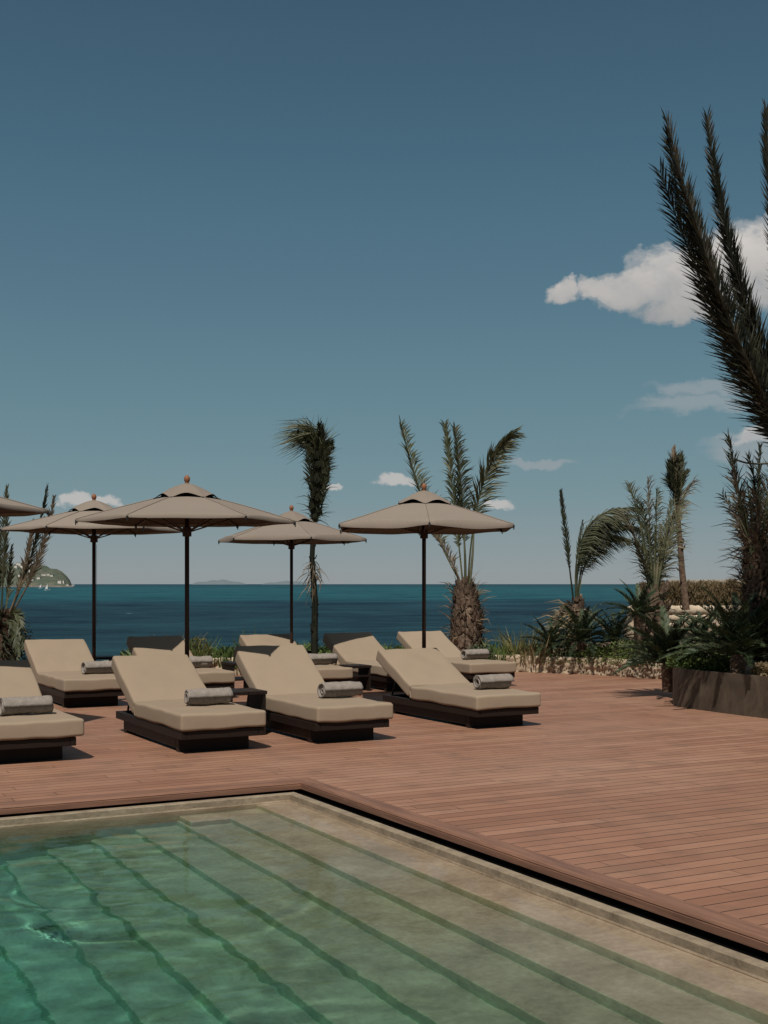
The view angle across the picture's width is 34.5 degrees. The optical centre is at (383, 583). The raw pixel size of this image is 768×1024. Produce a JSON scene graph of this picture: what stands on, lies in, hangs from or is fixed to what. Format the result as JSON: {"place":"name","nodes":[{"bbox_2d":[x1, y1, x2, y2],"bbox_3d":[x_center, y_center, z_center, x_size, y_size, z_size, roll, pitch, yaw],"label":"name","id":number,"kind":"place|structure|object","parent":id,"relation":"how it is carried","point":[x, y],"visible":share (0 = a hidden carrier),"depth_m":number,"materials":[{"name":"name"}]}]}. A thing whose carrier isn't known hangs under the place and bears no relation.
{"place":"outdoors","nodes":[
{"label":"outdoors","id":0,"kind":"place"},
{"bbox_2d":[0,561,71,585],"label":"hill","id":1,"kind":"structure","parent":0,"point":[50,580],"depth_m":2696.81,"materials":[{"name":"green plant"}]},
{"bbox_2d":[193,579,244,583],"bbox_3d":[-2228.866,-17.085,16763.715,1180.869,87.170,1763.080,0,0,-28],"label":"island","id":2,"kind":"structure","parent":0,"point":[222,581],"depth_m":16284.17,"materials":[{"name":"grey stone"}]},
{"bbox_2d":[264,581,310,583],"bbox_3d":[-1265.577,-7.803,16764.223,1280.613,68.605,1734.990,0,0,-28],"label":"island","id":3,"kind":"structure","parent":0,"point":[286,582],"depth_m":16291.78,"materials":[{"name":"grey stone"}]},
{"bbox_2d":[0,584,675,665],"bbox_3d":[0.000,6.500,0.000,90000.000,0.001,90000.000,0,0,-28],"label":"sea","id":4,"kind":"structure","parent":0,"point":[383,613],"depth_m":314.81,"materials":[{"name":"blue liquid"}]},
{"bbox_2d":[1,585,73,586],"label":"shore rocks","id":5,"kind":"object","parent":4,"relation":"in","point":[41,586],"visible":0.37,"depth_m":2589.09,"materials":[{"name":"beige stone"}]},
{"bbox_2d":[0,801,767,1023],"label":"pool water","id":6,"kind":"structure","parent":0,"point":[288,912],"depth_m":5.56,"materials":[{"name":"green liquid"}]},
{"bbox_2d":[0,672,767,927],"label":"deck","id":7,"kind":"structure","parent":0,"point":[645,783],"depth_m":9.72,"materials":[{"name":"brown wood"}]},
{"bbox_2d":[0,497,49,516],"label":"parasol","id":8,"kind":"object","parent":7,"relation":"on","point":[10,508],"visible":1,"depth_m":12.25,"materials":[{"name":"beige fabric"}]},
{"bbox_2d":[0,660,83,762],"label":"sun lounger","id":9,"kind":"object","parent":7,"relation":"on","point":[34,736],"visible":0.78,"depth_m":10.44,"materials":[{"name":"beige fabric"}]},
{"bbox_2d":[0,695,53,715],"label":"rolled towel","id":10,"kind":"object","parent":9,"relation":"on","point":[25,705],"visible":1,"depth_m":10.70,"materials":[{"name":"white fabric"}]},
{"bbox_2d":[24,639,123,707],"bbox_3d":[-3.990,1.125,15.919,0.822,0.750,2.209,0,0,-28],"label":"sun lounger","id":11,"kind":"object","parent":7,"relation":"on","point":[61,678],"visible":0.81,"depth_m":15.60,"materials":[{"name":"beige fabric"}]},
{"bbox_2d":[81,661,113,673],"bbox_3d":[-3.598,1.056,15.669,0.448,0.173,0.194,0,0,-31],"label":"rolled towel","id":12,"kind":"object","parent":11,"relation":"on","point":[95,667],"visible":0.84,"depth_m":15.59,"materials":[{"name":"white fabric"}]},
{"bbox_2d":[0,494,181,660],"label":"parasol","id":13,"kind":"object","parent":7,"relation":"on","point":[62,523],"visible":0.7,"depth_m":17.22,"materials":[{"name":"beige fabric"}]},
{"bbox_2d":[96,655,113,673],"bbox_3d":[-4.230,1.280,18.059,0.596,0.440,0.420,0,0,-28],"label":"side table","id":14,"kind":"object","parent":7,"relation":"on","point":[103,657],"visible":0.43,"depth_m":17.96,"materials":[{"name":"brown wood"}]},
{"bbox_2d":[0,778,306,814],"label":"deck border","id":15,"kind":"object","parent":7,"relation":"on","point":[124,798],"visible":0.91,"depth_m":8.81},
{"bbox_2d":[127,636,234,688],"bbox_3d":[-2.819,1.125,16.949,0.822,0.751,2.210,0,0,-28],"label":"sun lounger","id":16,"kind":"object","parent":7,"relation":"on","point":[175,645],"visible":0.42,"depth_m":17.47,"materials":[{"name":"beige fabric"}]},
{"bbox_2d":[189,656,213,667],"bbox_3d":[-2.544,1.057,16.748,0.436,0.165,0.187,0,0,-28],"label":"rolled towel","id":17,"kind":"object","parent":16,"relation":"on","point":[202,661],"visible":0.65,"depth_m":16.72,"materials":[{"name":"white fabric"}]},
{"bbox_2d":[75,475,295,656],"bbox_3d":[-2.106,0.168,13.200,2.028,2.664,2.332,0,0,-39],"label":"parasol","id":18,"kind":"object","parent":7,"relation":"on","point":[186,505],"visible":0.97,"depth_m":13.00,"materials":[{"name":"beige fabric"}]},
{"bbox_2d":[111,655,265,751],"bbox_3d":[-1.934,1.119,11.944,0.822,0.762,2.202,0,0,-28],"label":"sun lounger","id":19,"kind":"object","parent":7,"relation":"on","point":[153,688],"visible":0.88,"depth_m":11.60,"materials":[{"name":"beige fabric"}]},
{"bbox_2d":[184,687,233,704],"bbox_3d":[-1.653,1.057,11.604,0.440,0.165,0.187,0,0,-28],"label":"rolled towel","id":20,"kind":"object","parent":19,"relation":"on","point":[204,696],"visible":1,"depth_m":11.54,"materials":[{"name":"white fabric"}]},
{"bbox_2d":[221,661,248,687],"bbox_3d":[-1.970,1.280,16.779,0.356,0.440,0.420,0,0,-28],"label":"side table","id":21,"kind":"object","parent":7,"relation":"on","point":[229,665],"visible":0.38,"depth_m":16.68,"materials":[{"name":"brown wood"}]},
{"bbox_2d":[231,688,266,734],"bbox_3d":[-1.432,1.280,12.353,0.396,0.440,0.420,0,0,-28],"label":"side table","id":22,"kind":"object","parent":7,"relation":"on","point":[257,698],"visible":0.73,"depth_m":12.29,"materials":[{"name":"brown wood"}]},
{"bbox_2d":[218,505,366,642],"bbox_3d":[-1.386,0.158,18.500,2.006,2.683,2.307,0,0,-18],"label":"parasol","id":23,"kind":"object","parent":7,"relation":"on","point":[305,530],"visible":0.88,"depth_m":18.09,"materials":[{"name":"beige fabric"}]},
{"bbox_2d":[239,634,352,681],"bbox_3d":[-1.294,1.127,17.661,0.822,0.746,2.212,0,0,-28],"label":"sun lounger","id":24,"kind":"object","parent":7,"relation":"on","point":[332,673],"visible":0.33,"depth_m":18.19,"materials":[{"name":"beige fabric"}]},
{"bbox_2d":[309,653,337,664],"bbox_3d":[-0.883,1.058,17.418,0.449,0.168,0.187,0,0,-30],"label":"rolled towel","id":25,"kind":"object","parent":24,"relation":"on","point":[326,658],"visible":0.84,"depth_m":17.37,"materials":[{"name":"white fabric"}]},
{"bbox_2d":[233,645,392,742],"bbox_3d":[-0.768,1.083,12.581,0.825,0.834,2.154,0,0,-28],"label":"sun lounger","id":26,"kind":"object","parent":7,"relation":"on","point":[288,679],"visible":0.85,"depth_m":12.26,"materials":[{"name":"beige fabric"}]},
{"bbox_2d":[317,681,362,697],"bbox_3d":[-0.432,1.057,12.375,0.447,0.161,0.183,0,0,-30],"label":"rolled towel","id":27,"kind":"object","parent":26,"relation":"on","point":[337,689],"visible":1,"depth_m":12.31,"materials":[{"name":"white fabric"}]},
{"bbox_2d":[339,664,371,690],"bbox_3d":[-0.406,1.320,17.397,0.336,0.360,0.360,0,0,-28],"label":"side table","id":28,"kind":"object","parent":7,"relation":"on","point":[363,674],"visible":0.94,"depth_m":17.36,"materials":[{"name":"brown wood"}]},
{"bbox_2d":[323,632,402,690],"bbox_3d":[-0.067,1.126,18.209,0.822,0.749,2.211,0,0,-28],"label":"sun lounger","id":29,"kind":"object","parent":7,"relation":"on","point":[357,648],"visible":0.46,"depth_m":18.58,"materials":[{"name":"beige fabric"}]},
{"bbox_2d":[108,654,661,678],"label":"garden wall","id":30,"kind":"structure","parent":7,"relation":"on","point":[589,668],"depth_m":20.46,"materials":[{"name":"beige stone"}]},
{"bbox_2d":[189,634,217,656],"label":"grass tuft","id":31,"kind":"object","parent":30,"relation":"on","point":[203,650],"visible":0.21,"depth_m":19.96,"materials":[{"name":"green plant"}]},
{"bbox_2d":[189,637,222,665],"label":"grass tuft","id":32,"kind":"object","parent":30,"relation":"on","point":[213,654],"visible":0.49,"depth_m":20.12,"materials":[{"name":"green plant"}]},
{"bbox_2d":[213,648,237,667],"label":"grass tuft","id":33,"kind":"object","parent":30,"relation":"on","point":[224,658],"visible":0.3,"depth_m":19.93,"materials":[{"name":"green plant"}]},
{"bbox_2d":[465,644,496,659],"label":"shrub","id":34,"kind":"object","parent":30,"relation":"on","point":[491,652],"visible":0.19,"depth_m":20.93,"materials":[{"name":"green plant"}]},
{"bbox_2d":[474,634,515,660],"bbox_3d":[1.894,1.108,21.232,0.695,0.490,0.725,0,0,-28],"label":"grass tuft","id":35,"kind":"object","parent":30,"relation":"on","point":[503,650],"visible":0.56,"depth_m":21.11,"materials":[{"name":"green plant"}]},
{"bbox_2d":[497,625,548,661],"bbox_3d":[2.438,0.998,21.225,1.032,0.710,0.833,0,0,-28],"label":"grass tuft","id":36,"kind":"object","parent":30,"relation":"on","point":[511,649],"visible":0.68,"depth_m":21.15,"materials":[{"name":"green plant"}]},
{"bbox_2d":[518,635,550,663],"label":"grass tuft","id":37,"kind":"object","parent":30,"relation":"on","point":[532,656],"visible":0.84,"depth_m":20.86,"materials":[{"name":"plant"}]},
{"bbox_2d":[597,640,644,664],"bbox_3d":[3.914,1.141,20.198,0.789,0.528,0.804,0,0,-28],"label":"shrub","id":38,"kind":"object","parent":30,"relation":"on","point":[613,652],"visible":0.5,"depth_m":20.12,"materials":[{"name":"green plant"}]},
{"bbox_2d":[625,641,661,671],"bbox_3d":[4.211,1.122,19.579,0.903,0.567,0.815,0,0,-28],"label":"shrub","id":39,"kind":"object","parent":30,"relation":"on","point":[637,665],"visible":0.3,"depth_m":19.56,"materials":[{"name":"green plant"}]},
{"bbox_2d":[338,483,514,647],"bbox_3d":[0.486,0.138,15.000,2.061,2.724,2.370,0,0,-1],"label":"parasol","id":40,"kind":"object","parent":7,"relation":"on","point":[423,513],"visible":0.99,"depth_m":14.56,"materials":[{"name":"beige fabric"}]},
{"bbox_2d":[396,631,515,682],"bbox_3d":[1.071,1.127,18.881,0.822,0.745,2.212,0,0,-28],"label":"sun lounger","id":41,"kind":"object","parent":7,"relation":"on","point":[450,651],"visible":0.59,"depth_m":18.96,"materials":[{"name":"beige fabric"}]},
{"bbox_2d":[461,649,489,659],"bbox_3d":[1.375,1.059,18.604,0.437,0.160,0.179,0,0,-31],"label":"rolled towel","id":42,"kind":"object","parent":41,"relation":"on","point":[475,654],"visible":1,"depth_m":18.54,"materials":[{"name":"white fabric"}]},
{"bbox_2d":[376,648,540,727],"bbox_3d":[0.782,1.134,13.796,0.822,0.733,2.219,0,0,-28],"label":"sun lounger","id":43,"kind":"object","parent":7,"relation":"on","point":[434,683],"visible":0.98,"depth_m":13.52,"materials":[{"name":"beige fabric"}]},
{"bbox_2d":[473,674,513,689],"bbox_3d":[1.183,1.056,13.384,0.435,0.162,0.186,0,0,-31],"label":"rolled towel","id":44,"kind":"object","parent":43,"relation":"on","point":[493,681],"visible":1,"depth_m":13.32,"materials":[{"name":"white fabric"}]},
{"bbox_2d":[301,778,767,952],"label":"deck border","id":45,"kind":"object","parent":7,"relation":"on","point":[747,933],"visible":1,"depth_m":6.46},
{"bbox_2d":[0,789,767,962],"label":"overflow channel","id":46,"kind":"object","parent":45,"relation":"attached to","point":[699,933],"visible":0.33,"depth_m":6.86,"materials":[{"name":"black"}]},
{"bbox_2d":[600,581,675,656],"bbox_3d":[4.114,0.730,20.211,1.260,1.640,1.277,0,0,32],"label":"cycad","id":47,"kind":"object","parent":7,"relation":"on","point":[638,604],"visible":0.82,"depth_m":20.14,"materials":[{"name":"green plant"}]},
{"bbox_2d":[673,661,767,718],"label":"planter","id":48,"kind":"object","parent":7,"relation":"on","point":[746,694],"visible":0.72,"depth_m":14.38,"materials":[{"name":"concrete"}]},
{"bbox_2d":[665,647,705,670],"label":"shrub","id":49,"kind":"object","parent":48,"relation":"on","point":[673,662],"visible":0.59,"depth_m":15.28,"materials":[{"name":"green plant"}]},
{"bbox_2d":[683,651,717,670],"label":"shrub","id":50,"kind":"object","parent":48,"relation":"on","point":[702,656],"visible":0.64,"depth_m":15.11,"materials":[{"name":"green plant"}]},
{"bbox_2d":[649,99,767,446],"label":"palm tree","id":51,"kind":"object","parent":48,"relation":"on","point":[748,362],"visible":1,"depth_m":13.23,"materials":[{"name":"green plant"}]},
{"bbox_2d":[654,585,767,673],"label":"cycad","id":52,"kind":"object","parent":48,"relation":"on","point":[737,635],"visible":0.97,"depth_m":14.55,"materials":[{"name":"green plant"}]},
{"bbox_2d":[700,654,730,672],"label":"shrub","id":53,"kind":"object","parent":48,"relation":"on","point":[721,665],"visible":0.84,"depth_m":14.91,"materials":[{"name":"green plant"}]},
{"bbox_2d":[711,431,767,661],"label":"palm tree","id":54,"kind":"object","parent":48,"relation":"on","point":[753,550],"visible":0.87,"depth_m":15.20,"materials":[{"name":"green plant"}]},
{"bbox_2d":[749,661,767,675],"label":"shrub","id":55,"kind":"object","parent":48,"relation":"on","point":[760,668],"visible":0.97,"depth_m":14.28,"materials":[{"name":"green plant"}]},
{"bbox_2d":[750,594,767,645],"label":"cycad","id":56,"kind":"object","parent":48,"relation":"on","point":[766,600],"visible":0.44,"depth_m":14.64,"materials":[{"name":"green plant"}]},
{"bbox_2d":[0,800,767,981],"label":"pool wall","id":57,"kind":"structure","parent":0,"point":[647,935],"depth_m":7.14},
{"bbox_2d":[0,792,767,978],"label":"pool kerb","id":58,"kind":"structure","parent":57,"relation":"on","point":[752,965],"depth_m":6.91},
{"bbox_2d":[0,0,767,583],"label":"sky","id":59,"kind":"structure","parent":0,"point":[222,221],"materials":[{"name":"blue"}]},
{"bbox_2d":[553,619,734,654],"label":"ground","id":60,"kind":"structure","parent":0,"point":[619,643],"depth_m":26.35,"materials":[{"name":"soil"}]},
{"bbox_2d":[18,625,32,663],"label":"shrub","id":61,"kind":"object","parent":60,"relation":"on","point":[23,642],"visible":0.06,"depth_m":20.45,"materials":[{"name":"green plant"}]},
{"bbox_2d":[0,483,55,659],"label":"palm tree","id":62,"kind":"object","parent":60,"relation":"on","point":[12,634],"visible":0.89,"depth_m":19.52,"materials":[{"name":"green plant"}]},
{"bbox_2d":[184,636,212,655],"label":"shrub","id":63,"kind":"object","parent":60,"relation":"on","point":[202,640],"visible":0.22,"depth_m":20.36,"materials":[{"name":"green plant"}]},
{"bbox_2d":[271,414,340,653],"bbox_3d":[-1.373,-0.741,21.471,1.296,4.409,0.909,0,0,-8],"label":"palm tree","id":64,"kind":"object","parent":60,"relation":"on","point":[317,445],"visible":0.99,"depth_m":21.40,"materials":[{"name":"green plant"}]},
{"bbox_2d":[383,641,401,649],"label":"grass tuft","id":65,"kind":"object","parent":60,"relation":"on","point":[389,646],"visible":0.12,"depth_m":20.22,"materials":[{"name":"green plant"}]},
{"bbox_2d":[120,640,730,658],"bbox_3d":[2.012,1.155,21.264,13.171,0.384,5.952,0,0,18],"label":"ground cover","id":66,"kind":"object","parent":60,"relation":"on","point":[228,650],"visible":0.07,"depth_m":21.50,"materials":[{"name":"green plant"}]},
{"bbox_2d":[542,603,623,657],"bbox_3d":[3.344,0.835,20.754,1.398,1.029,1.456,0,0,-28],"label":"cycad","id":67,"kind":"object","parent":66,"relation":"on","point":[583,622],"visible":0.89,"depth_m":20.67,"materials":[{"name":"green plant"}]},
{"bbox_2d":[567,642,619,665],"bbox_3d":[3.546,1.193,20.609,0.902,0.465,0.918,0,0,20],"label":"shrub","id":68,"kind":"object","parent":66,"relation":"on","point":[597,649],"visible":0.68,"depth_m":20.48,"materials":[{"name":"green plant"}]},
{"bbox_2d":[622,475,701,643],"bbox_3d":[4.721,-0.368,21.071,1.614,3.067,0.996,0,0,-28],"label":"palm tree","id":69,"kind":"object","parent":66,"relation":"on","point":[653,571],"visible":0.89,"depth_m":20.95,"materials":[{"name":"green plant"}]},
{"bbox_2d":[682,619,721,637],"bbox_3d":[5.253,0.778,20.520,0.686,0.447,0.591,0,0,-28],"label":"boulder","id":70,"kind":"object","parent":66,"relation":"on","point":[709,629],"visible":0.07,"depth_m":20.34,"materials":[{"name":"beige stone"}]},
{"bbox_2d":[398,415,524,650],"bbox_3d":[1.297,-0.706,21.654,1.693,4.654,1.837,0,0,-28],"label":"palm tree","id":71,"kind":"object","parent":60,"relation":"on","point":[467,627],"visible":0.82,"depth_m":21.39,"materials":[{"name":"green plant"}]},
{"bbox_2d":[492,625,531,654],"bbox_3d":[2.277,1.030,21.664,0.862,0.646,0.881,0,0,-28],"label":"grass tuft","id":72,"kind":"object","parent":60,"relation":"on","point":[501,637],"visible":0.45,"depth_m":21.54,"materials":[{"name":"green plant"}]},
{"bbox_2d":[518,614,577,656],"bbox_3d":[2.804,0.969,20.965,1.064,0.922,1.175,0,0,-5],"label":"cycad","id":73,"kind":"object","parent":60,"relation":"on","point":[543,633],"visible":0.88,"depth_m":20.93,"materials":[{"name":"green plant"}]},
{"bbox_2d":[540,642,577,664],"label":"shrub","id":74,"kind":"object","parent":60,"relation":"on","point":[558,651],"visible":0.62,"depth_m":20.87,"materials":[{"name":"green plant"}]},
{"bbox_2d":[529,489,646,650],"bbox_3d":[3.655,-0.197,22.099,2.080,3.048,1.331,0,0,-2],"label":"palm tree","id":75,"kind":"object","parent":60,"relation":"on","point":[592,543],"visible":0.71,"depth_m":21.91,"materials":[{"name":"plant"}]},
{"bbox_2d":[578,605,643,655],"bbox_3d":[3.820,0.852,20.548,1.214,0.996,1.259,0,0,10],"label":"cycad","id":76,"kind":"object","parent":60,"relation":"on","point":[616,628],"visible":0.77,"depth_m":20.52,"materials":[{"name":"green plant"}]},
{"bbox_2d":[622,609,643,655],"bbox_3d":[4.801,0.921,23.509,0.442,1.114,0.466,0,0,-28],"label":"boulder","id":77,"kind":"object","parent":60,"relation":"on","point":[629,618],"visible":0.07,"depth_m":23.37,"materials":[{"name":"beige stone"}]},
{"bbox_2d":[606,605,727,691],"bbox_3d":[3.789,0.855,16.384,1.608,1.149,1.540,0,0,34],"label":"cycad","id":78,"kind":"object","parent":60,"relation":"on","point":[661,643],"visible":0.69,"depth_m":16.32,"materials":[{"name":"green plant"}]},
{"bbox_2d":[660,444,689,609],"bbox_3d":[5.699,-1.108,23.961,0.624,3.240,0.596,0,0,-28],"label":"palm tree","id":79,"kind":"object","parent":60,"relation":"on","point":[675,478],"visible":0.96,"depth_m":23.95,"materials":[{"name":"green plant"}]},
{"bbox_2d":[626,605,736,630],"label":"boundary wall","id":80,"kind":"structure","parent":60,"relation":"on","point":[692,611],"depth_m":32.86,"materials":[{"name":"beige stone"}]},
{"bbox_2d":[638,578,744,614],"bbox_3d":[9.179,0.357,33.608,4.762,1.086,1.228,0,0,1],"label":"hedge","id":81,"kind":"object","parent":60,"relation":"on","point":[698,593],"visible":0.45,"depth_m":33.17,"materials":[{"name":"plant"}]},
{"bbox_2d":[670,610,724,647],"bbox_3d":[4.528,0.988,17.502,1.272,1.384,1.205,0,0,-28],"label":"cycad","id":82,"kind":"object","parent":60,"relation":"on","point":[702,626],"visible":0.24,"depth_m":17.43,"materials":[{"name":"green plant"}]},
{"bbox_2d":[666,579,740,583],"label":"wall","id":83,"kind":"structure","parent":60,"relation":"on","point":[675,580],"depth_m":60.00,"materials":[{"name":"beige stone"}]}
]}

